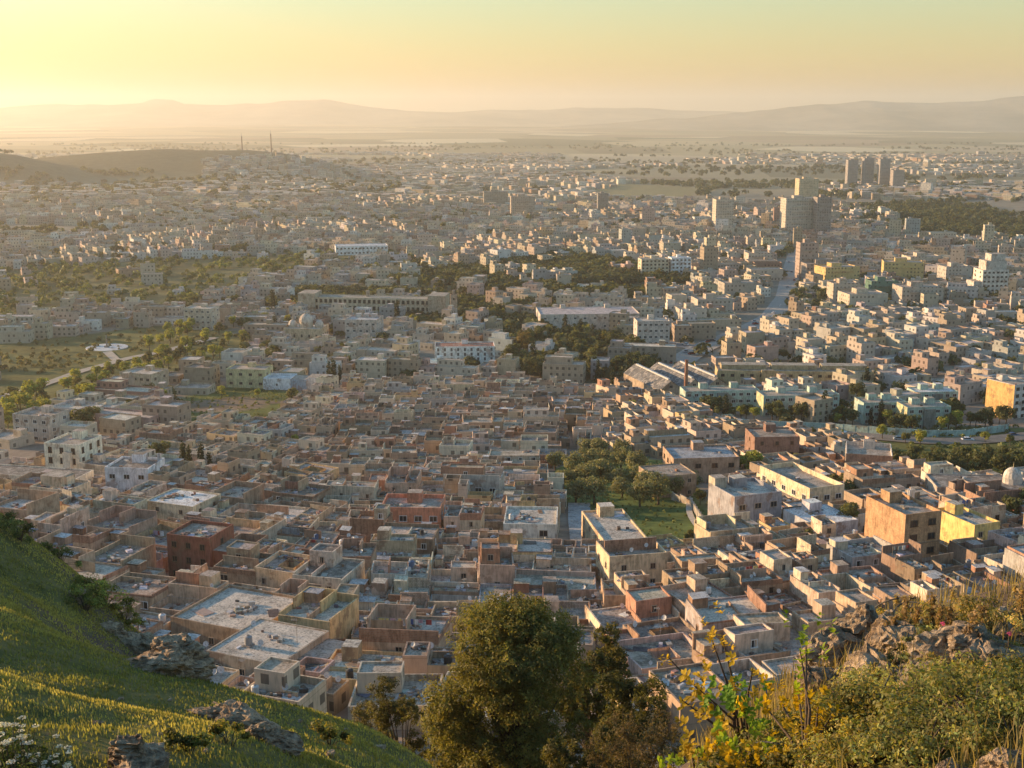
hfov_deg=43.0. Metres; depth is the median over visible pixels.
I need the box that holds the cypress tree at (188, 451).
[185,444,192,460]
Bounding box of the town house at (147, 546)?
[95,534,156,567]
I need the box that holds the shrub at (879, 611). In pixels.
[876,607,900,616]
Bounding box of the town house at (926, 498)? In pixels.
[902,489,938,507]
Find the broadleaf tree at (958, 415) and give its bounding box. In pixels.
[951,410,963,429]
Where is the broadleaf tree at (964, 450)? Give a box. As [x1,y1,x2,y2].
[955,444,976,462]
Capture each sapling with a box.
[657,714,782,767]
[658,600,774,743]
[736,609,864,767]
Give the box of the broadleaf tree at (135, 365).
[130,363,142,367]
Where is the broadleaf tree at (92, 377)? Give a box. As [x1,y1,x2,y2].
[85,373,96,381]
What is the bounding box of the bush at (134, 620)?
[109,601,146,625]
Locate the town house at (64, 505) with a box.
[59,489,92,511]
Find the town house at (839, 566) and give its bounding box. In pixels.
[815,560,895,583]
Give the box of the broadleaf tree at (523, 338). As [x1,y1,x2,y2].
[510,330,535,349]
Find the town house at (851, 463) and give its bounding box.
[843,462,869,468]
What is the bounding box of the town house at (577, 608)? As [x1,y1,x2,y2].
[504,595,592,625]
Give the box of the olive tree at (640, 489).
[626,478,653,506]
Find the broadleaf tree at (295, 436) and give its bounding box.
[291,434,298,438]
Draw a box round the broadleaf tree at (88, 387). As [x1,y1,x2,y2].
[80,383,94,391]
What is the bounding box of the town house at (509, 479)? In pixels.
[505,474,539,484]
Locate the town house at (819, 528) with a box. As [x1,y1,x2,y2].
[790,514,835,536]
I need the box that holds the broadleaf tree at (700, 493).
[692,489,706,504]
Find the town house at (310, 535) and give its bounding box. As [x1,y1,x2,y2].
[295,529,337,544]
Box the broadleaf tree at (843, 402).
[839,398,848,406]
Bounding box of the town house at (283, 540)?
[276,539,304,546]
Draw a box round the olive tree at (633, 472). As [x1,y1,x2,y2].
[626,464,638,482]
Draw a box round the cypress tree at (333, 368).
[330,358,335,374]
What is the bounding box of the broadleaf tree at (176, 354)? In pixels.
[172,349,179,360]
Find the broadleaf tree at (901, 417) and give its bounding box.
[894,413,906,427]
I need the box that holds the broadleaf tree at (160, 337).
[155,334,163,344]
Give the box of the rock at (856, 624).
[799,604,875,668]
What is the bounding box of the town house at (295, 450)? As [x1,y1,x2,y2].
[282,445,319,454]
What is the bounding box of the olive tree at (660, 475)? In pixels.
[648,471,671,485]
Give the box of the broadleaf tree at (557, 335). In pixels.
[553,332,560,339]
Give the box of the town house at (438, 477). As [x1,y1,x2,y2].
[433,475,442,480]
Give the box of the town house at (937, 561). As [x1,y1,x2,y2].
[929,552,969,574]
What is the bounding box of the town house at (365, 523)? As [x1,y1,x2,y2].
[350,504,392,542]
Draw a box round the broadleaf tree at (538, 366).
[533,361,543,376]
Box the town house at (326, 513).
[292,504,348,523]
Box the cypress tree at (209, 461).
[206,452,212,463]
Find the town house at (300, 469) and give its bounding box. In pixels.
[284,462,338,480]
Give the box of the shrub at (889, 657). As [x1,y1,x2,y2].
[872,653,892,666]
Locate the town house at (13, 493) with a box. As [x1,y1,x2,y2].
[0,490,17,497]
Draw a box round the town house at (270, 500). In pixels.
[254,496,290,504]
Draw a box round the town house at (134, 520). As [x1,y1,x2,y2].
[87,505,157,534]
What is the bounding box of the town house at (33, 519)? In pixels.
[17,512,55,528]
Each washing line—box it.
[148,529,167,535]
[311,539,331,543]
[376,617,431,624]
[735,564,763,569]
[892,544,912,554]
[939,575,962,582]
[958,498,974,505]
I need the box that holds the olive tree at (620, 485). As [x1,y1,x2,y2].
[608,475,632,496]
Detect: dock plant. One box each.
[879,620,890,625]
[888,615,899,624]
[898,597,910,621]
[910,603,923,625]
[924,592,940,626]
[933,603,946,628]
[944,606,956,625]
[961,622,978,632]
[967,609,979,623]
[972,620,984,625]
[976,604,989,625]
[1011,588,1023,617]
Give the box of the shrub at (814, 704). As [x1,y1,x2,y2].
[763,680,913,741]
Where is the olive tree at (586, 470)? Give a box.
[567,461,596,481]
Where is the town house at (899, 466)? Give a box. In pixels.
[872,456,925,473]
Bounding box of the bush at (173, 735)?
[157,727,213,752]
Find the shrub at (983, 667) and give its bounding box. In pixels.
[963,665,992,677]
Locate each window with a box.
[109,474,115,478]
[123,474,129,479]
[138,475,143,479]
[140,601,148,609]
[171,541,176,547]
[172,555,177,561]
[185,542,190,549]
[186,557,191,563]
[199,544,204,550]
[200,559,205,564]
[208,637,213,645]
[220,574,227,580]
[239,668,245,675]
[261,577,266,584]
[318,556,323,563]
[395,646,402,651]
[399,515,407,521]
[414,516,422,521]
[421,543,426,549]
[429,516,436,521]
[460,573,466,579]
[487,554,493,560]
[539,530,547,536]
[621,565,626,570]
[650,562,655,568]
[650,605,657,612]
[711,463,717,467]
[738,504,745,510]
[750,639,758,648]
[755,502,761,508]
[770,501,777,506]
[780,564,785,570]
[807,564,812,570]
[823,494,829,500]
[835,493,841,498]
[856,560,863,565]
[873,558,878,565]
[909,534,917,540]
[910,520,918,527]
[926,546,934,553]
[927,532,935,539]
[928,518,936,525]
[978,531,982,537]
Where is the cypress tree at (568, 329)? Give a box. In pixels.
[567,324,570,334]
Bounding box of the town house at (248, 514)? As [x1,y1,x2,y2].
[221,509,265,522]
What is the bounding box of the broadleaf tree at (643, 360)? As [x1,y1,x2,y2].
[638,356,651,367]
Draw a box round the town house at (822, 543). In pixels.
[816,539,826,548]
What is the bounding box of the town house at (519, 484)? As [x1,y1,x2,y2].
[504,479,533,494]
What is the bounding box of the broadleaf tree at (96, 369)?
[90,366,100,378]
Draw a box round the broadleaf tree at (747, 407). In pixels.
[739,404,752,418]
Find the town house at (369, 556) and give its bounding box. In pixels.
[340,538,376,567]
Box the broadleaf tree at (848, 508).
[837,502,859,517]
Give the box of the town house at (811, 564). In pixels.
[783,551,817,571]
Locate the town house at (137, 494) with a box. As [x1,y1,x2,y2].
[129,491,151,498]
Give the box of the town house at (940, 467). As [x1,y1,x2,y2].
[921,461,971,480]
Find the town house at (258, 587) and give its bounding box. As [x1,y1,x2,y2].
[231,582,276,591]
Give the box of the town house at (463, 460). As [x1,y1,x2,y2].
[441,456,477,474]
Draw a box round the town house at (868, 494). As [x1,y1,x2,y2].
[864,488,899,507]
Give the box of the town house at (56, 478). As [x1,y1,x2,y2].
[29,470,91,494]
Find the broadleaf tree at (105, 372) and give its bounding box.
[100,370,110,376]
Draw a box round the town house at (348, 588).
[337,583,359,597]
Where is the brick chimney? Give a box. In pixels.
[684,359,688,385]
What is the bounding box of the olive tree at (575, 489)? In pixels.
[565,477,587,502]
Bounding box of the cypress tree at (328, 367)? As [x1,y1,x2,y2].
[326,361,330,373]
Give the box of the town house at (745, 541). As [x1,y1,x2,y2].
[720,528,772,551]
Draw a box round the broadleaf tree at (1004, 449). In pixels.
[999,445,1014,454]
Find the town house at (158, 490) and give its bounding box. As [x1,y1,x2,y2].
[122,480,166,496]
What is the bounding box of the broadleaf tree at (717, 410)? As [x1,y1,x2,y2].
[713,406,721,413]
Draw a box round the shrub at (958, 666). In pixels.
[903,662,992,701]
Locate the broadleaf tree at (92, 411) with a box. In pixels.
[82,406,100,420]
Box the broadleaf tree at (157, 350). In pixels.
[153,347,163,359]
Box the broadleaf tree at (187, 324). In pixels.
[182,321,192,333]
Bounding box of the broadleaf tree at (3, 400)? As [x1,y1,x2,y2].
[0,396,13,405]
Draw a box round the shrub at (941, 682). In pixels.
[867,657,1023,756]
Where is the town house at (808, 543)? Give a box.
[796,534,849,569]
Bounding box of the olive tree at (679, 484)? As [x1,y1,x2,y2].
[669,474,684,493]
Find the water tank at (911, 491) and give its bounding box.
[907,487,914,497]
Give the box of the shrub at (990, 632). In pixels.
[982,624,996,640]
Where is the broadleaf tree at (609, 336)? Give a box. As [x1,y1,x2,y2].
[605,333,618,343]
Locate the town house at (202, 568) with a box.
[190,563,212,573]
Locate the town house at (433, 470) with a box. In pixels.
[428,468,440,472]
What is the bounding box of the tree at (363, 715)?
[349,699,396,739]
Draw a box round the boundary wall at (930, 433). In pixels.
[743,419,1008,436]
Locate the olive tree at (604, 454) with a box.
[596,447,613,462]
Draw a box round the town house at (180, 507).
[147,488,220,519]
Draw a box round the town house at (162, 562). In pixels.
[156,546,168,571]
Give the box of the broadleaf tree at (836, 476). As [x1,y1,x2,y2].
[829,473,843,480]
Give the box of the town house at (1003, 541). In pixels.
[987,527,1023,547]
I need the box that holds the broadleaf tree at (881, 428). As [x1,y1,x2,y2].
[876,424,888,438]
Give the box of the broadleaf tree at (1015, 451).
[1007,447,1023,463]
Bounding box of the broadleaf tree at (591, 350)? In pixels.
[583,347,596,358]
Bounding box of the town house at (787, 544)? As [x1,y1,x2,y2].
[765,537,796,551]
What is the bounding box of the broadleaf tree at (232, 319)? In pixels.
[229,315,235,326]
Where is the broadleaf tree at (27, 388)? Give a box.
[20,384,34,396]
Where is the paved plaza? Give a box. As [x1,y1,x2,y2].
[86,343,127,350]
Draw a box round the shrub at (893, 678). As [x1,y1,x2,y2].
[870,668,908,682]
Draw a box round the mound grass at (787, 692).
[689,565,1023,767]
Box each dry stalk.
[755,741,784,745]
[865,674,889,719]
[875,594,918,608]
[892,593,899,610]
[894,601,946,612]
[948,586,956,623]
[1012,582,1018,610]
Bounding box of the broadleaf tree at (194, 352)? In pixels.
[192,348,198,355]
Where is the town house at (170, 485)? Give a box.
[166,480,183,490]
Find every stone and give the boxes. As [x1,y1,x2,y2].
[88,720,103,725]
[326,749,334,757]
[376,744,385,748]
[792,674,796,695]
[846,651,852,660]
[882,609,896,616]
[890,651,903,664]
[905,658,922,667]
[1003,627,1023,644]
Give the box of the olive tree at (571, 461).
[561,450,582,469]
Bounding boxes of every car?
[893,435,904,439]
[961,436,973,439]
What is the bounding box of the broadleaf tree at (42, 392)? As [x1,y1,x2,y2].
[35,389,47,398]
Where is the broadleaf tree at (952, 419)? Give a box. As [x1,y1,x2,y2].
[944,413,957,429]
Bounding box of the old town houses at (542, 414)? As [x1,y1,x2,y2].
[0,370,1023,745]
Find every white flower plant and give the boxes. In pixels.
[0,715,34,766]
[0,722,12,766]
[0,722,37,767]
[0,734,41,767]
[0,734,63,767]
[3,724,53,767]
[25,754,71,767]
[29,745,86,767]
[52,760,83,767]
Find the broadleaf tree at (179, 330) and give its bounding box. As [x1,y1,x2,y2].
[176,327,183,335]
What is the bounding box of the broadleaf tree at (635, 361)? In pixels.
[624,358,638,367]
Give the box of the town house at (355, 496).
[349,492,383,503]
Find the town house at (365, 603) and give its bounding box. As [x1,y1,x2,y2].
[359,596,398,610]
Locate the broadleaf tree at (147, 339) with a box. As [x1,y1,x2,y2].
[143,334,153,350]
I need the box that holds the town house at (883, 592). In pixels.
[872,585,918,611]
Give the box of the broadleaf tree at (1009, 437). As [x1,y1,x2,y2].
[1005,434,1014,442]
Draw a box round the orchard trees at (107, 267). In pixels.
[0,248,399,313]
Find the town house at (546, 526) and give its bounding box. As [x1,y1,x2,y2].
[503,506,558,538]
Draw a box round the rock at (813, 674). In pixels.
[794,663,839,698]
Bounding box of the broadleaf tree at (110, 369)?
[104,365,114,377]
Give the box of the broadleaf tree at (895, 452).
[892,448,900,459]
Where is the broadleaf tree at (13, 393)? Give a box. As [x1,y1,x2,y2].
[10,391,19,395]
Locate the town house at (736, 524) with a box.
[694,513,757,537]
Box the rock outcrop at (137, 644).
[114,632,162,655]
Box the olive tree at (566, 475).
[555,469,574,484]
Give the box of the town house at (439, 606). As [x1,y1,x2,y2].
[430,600,494,631]
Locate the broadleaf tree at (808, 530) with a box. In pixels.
[798,528,814,534]
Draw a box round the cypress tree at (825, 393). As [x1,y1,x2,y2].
[821,390,828,420]
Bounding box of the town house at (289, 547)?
[259,538,294,553]
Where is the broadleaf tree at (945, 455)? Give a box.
[932,448,952,460]
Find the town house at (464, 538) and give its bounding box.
[436,532,477,554]
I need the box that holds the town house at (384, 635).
[359,603,451,651]
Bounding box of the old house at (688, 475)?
[639,463,696,497]
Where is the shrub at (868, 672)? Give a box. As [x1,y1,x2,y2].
[829,661,910,704]
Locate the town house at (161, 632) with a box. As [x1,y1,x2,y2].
[153,629,212,651]
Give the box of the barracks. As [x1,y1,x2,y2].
[715,362,873,384]
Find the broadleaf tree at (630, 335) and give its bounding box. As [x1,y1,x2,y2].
[624,333,634,341]
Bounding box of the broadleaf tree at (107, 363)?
[103,361,114,369]
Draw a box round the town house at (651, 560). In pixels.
[596,537,667,582]
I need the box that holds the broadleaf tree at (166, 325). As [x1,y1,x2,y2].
[162,322,171,328]
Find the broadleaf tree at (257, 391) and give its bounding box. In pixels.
[254,388,260,394]
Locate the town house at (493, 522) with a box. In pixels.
[479,503,511,531]
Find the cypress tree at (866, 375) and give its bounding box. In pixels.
[864,366,869,381]
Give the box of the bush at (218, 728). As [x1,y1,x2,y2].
[207,718,250,746]
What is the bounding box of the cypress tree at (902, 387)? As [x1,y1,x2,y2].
[899,381,905,390]
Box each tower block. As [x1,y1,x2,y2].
[483,189,507,203]
[510,194,534,213]
[597,191,608,210]
[712,196,733,227]
[779,195,813,229]
[795,177,818,196]
[795,239,818,278]
[812,194,831,233]
[845,158,858,184]
[860,156,874,185]
[876,157,890,184]
[890,169,904,185]
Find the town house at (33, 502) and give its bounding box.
[0,488,59,518]
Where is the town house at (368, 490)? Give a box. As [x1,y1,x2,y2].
[325,479,378,498]
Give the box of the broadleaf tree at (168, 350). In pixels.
[163,347,171,353]
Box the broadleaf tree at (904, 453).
[896,451,917,460]
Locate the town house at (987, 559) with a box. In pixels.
[981,552,1003,567]
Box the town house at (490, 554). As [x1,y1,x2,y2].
[478,542,514,584]
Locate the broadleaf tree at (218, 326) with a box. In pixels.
[213,322,224,334]
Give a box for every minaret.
[270,288,275,306]
[450,290,456,307]
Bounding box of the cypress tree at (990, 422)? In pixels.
[988,406,993,425]
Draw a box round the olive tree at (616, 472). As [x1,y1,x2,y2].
[600,465,631,483]
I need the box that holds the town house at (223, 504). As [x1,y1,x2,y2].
[212,498,256,515]
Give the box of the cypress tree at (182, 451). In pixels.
[179,441,185,460]
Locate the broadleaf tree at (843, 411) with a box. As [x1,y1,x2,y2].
[838,407,849,422]
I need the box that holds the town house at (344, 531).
[300,525,365,554]
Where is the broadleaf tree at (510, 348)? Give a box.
[504,343,520,354]
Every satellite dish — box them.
[218,666,223,677]
[257,639,262,650]
[324,671,329,677]
[335,676,340,686]
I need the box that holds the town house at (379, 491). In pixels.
[375,486,406,498]
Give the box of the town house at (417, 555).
[415,554,435,562]
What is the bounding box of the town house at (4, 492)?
[0,489,10,496]
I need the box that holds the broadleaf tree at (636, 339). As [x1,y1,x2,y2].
[626,335,641,342]
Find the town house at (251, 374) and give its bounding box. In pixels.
[226,361,272,387]
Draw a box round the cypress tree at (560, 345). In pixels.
[557,339,562,351]
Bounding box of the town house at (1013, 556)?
[1002,544,1023,580]
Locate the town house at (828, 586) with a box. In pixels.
[789,566,873,606]
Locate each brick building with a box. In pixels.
[744,422,799,453]
[864,487,941,563]
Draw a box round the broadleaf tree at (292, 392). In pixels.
[286,387,298,397]
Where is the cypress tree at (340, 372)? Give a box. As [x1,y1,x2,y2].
[337,365,341,382]
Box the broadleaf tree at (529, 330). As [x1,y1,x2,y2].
[524,328,534,337]
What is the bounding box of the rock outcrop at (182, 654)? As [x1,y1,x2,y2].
[124,633,215,680]
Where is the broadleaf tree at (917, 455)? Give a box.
[910,451,922,458]
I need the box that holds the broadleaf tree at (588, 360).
[586,354,596,368]
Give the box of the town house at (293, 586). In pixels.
[275,578,321,595]
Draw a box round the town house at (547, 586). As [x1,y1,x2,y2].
[512,576,568,600]
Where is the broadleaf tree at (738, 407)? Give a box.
[736,406,744,418]
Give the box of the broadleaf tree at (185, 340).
[179,335,191,345]
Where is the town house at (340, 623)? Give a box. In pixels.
[278,586,358,638]
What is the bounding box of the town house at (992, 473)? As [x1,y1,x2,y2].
[986,471,1000,474]
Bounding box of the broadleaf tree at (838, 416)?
[833,413,841,423]
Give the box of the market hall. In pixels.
[624,361,726,394]
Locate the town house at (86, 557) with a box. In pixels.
[60,546,129,581]
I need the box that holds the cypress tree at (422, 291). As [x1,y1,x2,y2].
[420,286,425,295]
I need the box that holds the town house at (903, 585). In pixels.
[900,570,982,595]
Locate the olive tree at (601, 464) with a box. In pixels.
[589,458,612,483]
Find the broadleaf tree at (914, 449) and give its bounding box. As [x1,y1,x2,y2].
[907,444,923,453]
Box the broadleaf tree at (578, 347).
[572,343,588,352]
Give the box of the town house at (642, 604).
[584,585,679,646]
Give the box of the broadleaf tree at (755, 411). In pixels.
[749,407,760,418]
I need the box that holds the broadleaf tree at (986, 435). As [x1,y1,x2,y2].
[980,431,990,439]
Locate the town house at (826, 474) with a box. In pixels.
[820,472,838,477]
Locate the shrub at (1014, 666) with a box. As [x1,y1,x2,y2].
[928,647,1023,675]
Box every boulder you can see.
[107,734,169,767]
[185,699,280,729]
[245,721,304,756]
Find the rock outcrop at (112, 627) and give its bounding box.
[100,620,129,635]
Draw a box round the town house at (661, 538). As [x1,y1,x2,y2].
[648,533,692,549]
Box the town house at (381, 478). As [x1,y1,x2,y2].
[361,474,386,490]
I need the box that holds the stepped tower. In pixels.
[966,252,1008,296]
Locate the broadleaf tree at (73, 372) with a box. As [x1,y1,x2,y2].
[69,368,81,377]
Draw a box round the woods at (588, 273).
[264,197,1023,377]
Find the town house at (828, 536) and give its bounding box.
[818,531,851,541]
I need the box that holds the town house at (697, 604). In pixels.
[685,585,766,630]
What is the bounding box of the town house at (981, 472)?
[972,469,1001,474]
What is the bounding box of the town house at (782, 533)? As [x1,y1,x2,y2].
[775,527,803,537]
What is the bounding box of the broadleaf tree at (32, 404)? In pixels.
[26,400,39,408]
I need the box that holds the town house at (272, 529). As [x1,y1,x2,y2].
[250,519,314,543]
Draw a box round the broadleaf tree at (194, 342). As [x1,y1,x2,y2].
[187,338,196,346]
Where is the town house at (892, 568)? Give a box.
[880,539,941,581]
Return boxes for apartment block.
[535,227,553,236]
[674,302,706,318]
[680,381,759,410]
[691,293,732,311]
[718,277,755,295]
[744,249,771,260]
[756,385,839,415]
[800,258,846,279]
[814,262,859,279]
[826,278,859,301]
[837,287,887,306]
[854,392,903,423]
[865,276,898,295]
[881,257,923,278]
[892,281,943,304]
[895,396,950,428]
[902,252,942,263]
[906,382,957,400]
[937,262,971,279]
[985,373,1023,418]
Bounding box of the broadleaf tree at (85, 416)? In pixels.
[70,408,92,421]
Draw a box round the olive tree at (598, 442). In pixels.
[589,437,609,453]
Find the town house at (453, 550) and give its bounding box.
[443,545,467,561]
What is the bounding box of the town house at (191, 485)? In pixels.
[184,476,238,491]
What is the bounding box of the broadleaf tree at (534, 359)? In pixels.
[522,356,539,374]
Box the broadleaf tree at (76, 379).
[71,374,81,385]
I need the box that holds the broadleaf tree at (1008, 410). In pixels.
[997,404,1016,423]
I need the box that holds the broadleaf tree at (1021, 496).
[1018,487,1023,498]
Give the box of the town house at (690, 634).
[689,629,709,638]
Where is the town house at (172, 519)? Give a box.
[157,517,195,523]
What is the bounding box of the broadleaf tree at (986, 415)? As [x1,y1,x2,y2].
[978,408,994,426]
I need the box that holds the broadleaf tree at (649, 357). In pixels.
[637,355,654,360]
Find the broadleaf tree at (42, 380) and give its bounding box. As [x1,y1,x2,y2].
[35,377,48,388]
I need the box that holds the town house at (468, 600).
[457,596,476,601]
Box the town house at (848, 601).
[832,588,886,614]
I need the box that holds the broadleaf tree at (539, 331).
[530,325,543,338]
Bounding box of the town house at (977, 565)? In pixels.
[963,559,987,572]
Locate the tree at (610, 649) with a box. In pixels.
[555,619,632,761]
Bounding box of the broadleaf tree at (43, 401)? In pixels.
[39,397,51,406]
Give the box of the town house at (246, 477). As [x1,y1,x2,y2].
[221,472,250,481]
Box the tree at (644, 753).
[581,704,687,767]
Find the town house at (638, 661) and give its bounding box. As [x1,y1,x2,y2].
[613,632,691,674]
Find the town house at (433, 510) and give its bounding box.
[382,489,445,527]
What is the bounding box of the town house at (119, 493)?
[96,490,129,497]
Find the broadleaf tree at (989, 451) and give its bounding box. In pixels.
[982,446,1001,461]
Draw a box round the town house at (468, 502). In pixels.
[462,498,500,507]
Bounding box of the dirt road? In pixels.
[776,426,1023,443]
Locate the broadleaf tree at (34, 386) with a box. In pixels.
[21,380,38,391]
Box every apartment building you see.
[0,325,34,343]
[0,427,34,448]
[22,323,30,328]
[31,317,52,338]
[44,429,117,468]
[49,388,78,404]
[54,398,97,411]
[60,420,97,435]
[73,405,105,421]
[73,406,158,429]
[78,391,105,404]
[94,378,159,395]
[99,397,125,407]
[99,412,141,434]
[106,389,142,400]
[110,372,134,384]
[120,398,148,409]
[138,389,173,400]
[142,396,190,424]
[148,382,172,393]
[169,371,183,383]
[173,379,215,394]
[178,356,204,371]
[183,303,219,329]
[183,360,219,385]
[212,360,235,376]
[221,348,249,361]
[241,355,268,364]
[243,319,288,340]
[246,346,267,355]
[247,347,264,359]
[248,338,260,346]
[252,328,273,346]
[264,352,279,359]
[268,336,293,351]
[269,353,296,370]
[274,331,291,340]
[277,365,291,372]
[279,367,306,374]
[283,345,307,356]
[289,351,327,371]
[295,314,312,322]
[295,339,321,351]
[299,347,309,351]
[309,354,341,376]
[313,319,329,333]
[313,334,335,345]
[321,340,343,354]
[328,356,354,373]
[333,346,355,359]
[336,341,346,345]
[345,313,383,340]
[345,340,370,358]
[352,333,371,345]
[355,353,389,377]
[361,346,398,356]
[369,338,392,347]
[383,334,401,340]
[387,324,412,337]
[388,354,422,377]
[392,335,418,353]
[393,339,419,352]
[398,350,419,357]
[409,327,443,339]
[413,327,435,341]
[416,320,452,329]
[420,340,440,349]
[420,357,436,371]
[435,339,494,362]
[435,357,478,376]
[439,325,451,332]
[444,313,461,329]
[444,328,468,341]
[456,321,483,332]
[457,319,485,329]
[466,328,482,341]
[478,362,487,371]
[483,328,502,340]
[483,360,496,375]
[485,316,502,328]
[488,331,516,356]
[497,353,518,374]
[522,325,534,330]
[528,338,554,351]
[542,354,585,383]
[554,347,577,357]
[590,357,609,379]
[608,339,633,359]
[624,340,675,363]
[633,314,669,342]
[638,255,668,272]
[663,440,739,482]
[668,254,690,273]
[671,320,691,341]
[682,320,715,339]
[694,363,714,373]
[711,355,737,369]
[718,358,741,364]
[721,337,741,357]
[725,326,740,339]
[738,326,764,354]
[739,377,761,390]
[743,357,763,361]
[747,341,778,361]
[756,360,769,364]
[762,377,797,389]
[764,377,798,389]
[765,333,787,354]
[769,321,789,332]
[770,325,792,338]
[770,373,793,381]
[778,315,798,327]
[786,336,795,353]
[792,328,815,338]
[795,341,822,361]
[795,393,832,422]
[796,332,824,347]
[798,376,821,388]
[799,322,813,332]
[802,348,826,362]
[808,358,823,365]
[813,321,827,333]
[816,323,850,339]
[821,342,846,362]
[821,380,849,399]
[827,331,847,344]
[830,321,848,325]
[832,368,861,382]
[841,378,880,399]
[846,335,875,362]
[849,323,877,335]
[852,354,884,367]
[864,332,885,345]
[866,319,887,331]
[870,364,896,383]
[875,344,889,356]
[877,351,911,362]
[878,387,920,400]
[879,346,902,355]
[881,316,906,330]
[882,358,902,365]
[883,368,916,388]
[884,328,917,344]
[885,331,912,350]
[888,365,919,371]
[900,332,914,349]
[902,350,912,356]
[902,381,932,388]
[904,323,928,336]
[911,350,938,377]
[914,372,943,382]
[915,333,944,350]
[921,330,937,335]
[925,347,949,365]
[930,339,963,348]
[932,373,945,382]
[937,331,962,340]
[938,325,969,336]
[943,374,982,404]
[944,341,968,364]
[944,370,967,381]
[954,364,977,373]
[955,339,983,348]
[958,369,971,377]
[959,332,988,341]
[961,353,996,364]
[964,325,979,329]
[965,347,992,356]
[970,327,991,340]
[971,362,1006,373]
[972,368,996,379]
[981,382,986,399]
[982,327,994,332]
[983,341,993,350]
[989,330,1012,341]
[990,323,1017,332]
[992,339,1018,361]
[993,358,1023,371]
[1006,368,1023,375]
[1018,353,1023,361]
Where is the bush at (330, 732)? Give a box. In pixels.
[308,717,354,744]
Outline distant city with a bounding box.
[0,151,1023,429]
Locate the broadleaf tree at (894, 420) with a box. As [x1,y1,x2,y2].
[887,415,899,425]
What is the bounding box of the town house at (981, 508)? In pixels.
[938,492,991,516]
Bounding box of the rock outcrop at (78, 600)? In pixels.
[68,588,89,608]
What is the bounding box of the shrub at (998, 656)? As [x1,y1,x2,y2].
[973,639,1021,667]
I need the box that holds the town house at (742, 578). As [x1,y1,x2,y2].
[715,559,782,594]
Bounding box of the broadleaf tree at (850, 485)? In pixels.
[844,479,858,489]
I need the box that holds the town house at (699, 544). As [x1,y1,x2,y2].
[667,536,733,568]
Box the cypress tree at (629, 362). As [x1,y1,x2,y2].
[624,350,632,370]
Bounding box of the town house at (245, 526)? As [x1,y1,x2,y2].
[225,517,260,533]
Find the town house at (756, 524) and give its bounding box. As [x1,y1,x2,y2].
[746,521,782,539]
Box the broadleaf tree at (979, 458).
[966,447,992,470]
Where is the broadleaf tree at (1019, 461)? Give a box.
[1011,453,1023,466]
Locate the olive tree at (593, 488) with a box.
[579,475,610,504]
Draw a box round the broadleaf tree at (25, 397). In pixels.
[20,393,32,404]
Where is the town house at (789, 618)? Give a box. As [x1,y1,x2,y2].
[787,613,791,622]
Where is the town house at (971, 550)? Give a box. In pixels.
[948,539,1004,563]
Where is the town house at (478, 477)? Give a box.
[443,463,504,493]
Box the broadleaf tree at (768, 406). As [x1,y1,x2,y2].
[764,400,781,419]
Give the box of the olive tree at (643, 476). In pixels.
[633,469,658,483]
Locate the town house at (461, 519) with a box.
[444,504,484,529]
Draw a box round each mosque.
[283,310,328,341]
[925,464,1023,494]
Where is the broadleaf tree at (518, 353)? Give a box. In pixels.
[513,349,526,356]
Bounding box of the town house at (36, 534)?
[25,528,48,541]
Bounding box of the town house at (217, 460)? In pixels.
[207,457,221,464]
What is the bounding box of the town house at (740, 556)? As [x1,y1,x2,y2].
[716,549,761,561]
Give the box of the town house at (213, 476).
[189,471,221,482]
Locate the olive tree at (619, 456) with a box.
[608,446,632,469]
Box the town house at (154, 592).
[104,571,175,611]
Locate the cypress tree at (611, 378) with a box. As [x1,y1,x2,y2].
[610,369,614,384]
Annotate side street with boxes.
[669,342,695,347]
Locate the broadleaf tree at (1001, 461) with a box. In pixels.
[990,452,1015,474]
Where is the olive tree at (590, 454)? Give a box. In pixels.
[577,446,601,464]
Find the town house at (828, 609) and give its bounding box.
[791,598,845,637]
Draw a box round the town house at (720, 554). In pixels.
[681,549,728,559]
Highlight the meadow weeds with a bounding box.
[181,386,1023,538]
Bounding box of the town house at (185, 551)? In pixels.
[167,519,245,576]
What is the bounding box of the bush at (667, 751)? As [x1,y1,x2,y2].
[658,742,687,767]
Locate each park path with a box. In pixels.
[4,337,217,394]
[103,351,130,364]
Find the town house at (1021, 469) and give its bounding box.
[1016,467,1023,476]
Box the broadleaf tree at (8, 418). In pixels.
[4,410,13,428]
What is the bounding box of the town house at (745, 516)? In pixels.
[734,511,761,526]
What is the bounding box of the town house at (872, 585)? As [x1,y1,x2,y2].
[866,582,909,591]
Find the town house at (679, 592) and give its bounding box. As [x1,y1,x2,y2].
[662,573,732,619]
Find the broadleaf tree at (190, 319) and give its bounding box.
[187,317,194,326]
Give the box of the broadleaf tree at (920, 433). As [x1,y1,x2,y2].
[915,429,926,444]
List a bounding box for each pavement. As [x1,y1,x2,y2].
[664,253,798,363]
[669,341,695,348]
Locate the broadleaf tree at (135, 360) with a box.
[132,357,141,363]
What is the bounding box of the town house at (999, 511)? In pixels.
[970,497,1018,523]
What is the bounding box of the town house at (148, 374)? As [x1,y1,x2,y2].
[119,365,168,385]
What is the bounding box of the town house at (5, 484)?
[0,479,11,491]
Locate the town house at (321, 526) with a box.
[308,517,350,533]
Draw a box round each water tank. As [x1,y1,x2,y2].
[159,613,166,623]
[242,634,254,647]
[251,684,259,693]
[314,533,319,539]
[329,523,335,531]
[345,668,353,678]
[408,559,415,568]
[443,653,452,664]
[471,538,477,547]
[508,513,514,520]
[706,586,711,594]
[707,521,710,528]
[726,544,731,550]
[759,542,764,549]
[907,487,914,497]
[964,559,970,567]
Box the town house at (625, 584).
[614,570,674,594]
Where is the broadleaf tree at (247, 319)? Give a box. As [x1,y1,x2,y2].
[243,317,252,323]
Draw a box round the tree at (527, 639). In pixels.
[416,586,604,767]
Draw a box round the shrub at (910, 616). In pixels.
[886,611,940,623]
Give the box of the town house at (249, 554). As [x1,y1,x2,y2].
[213,540,275,584]

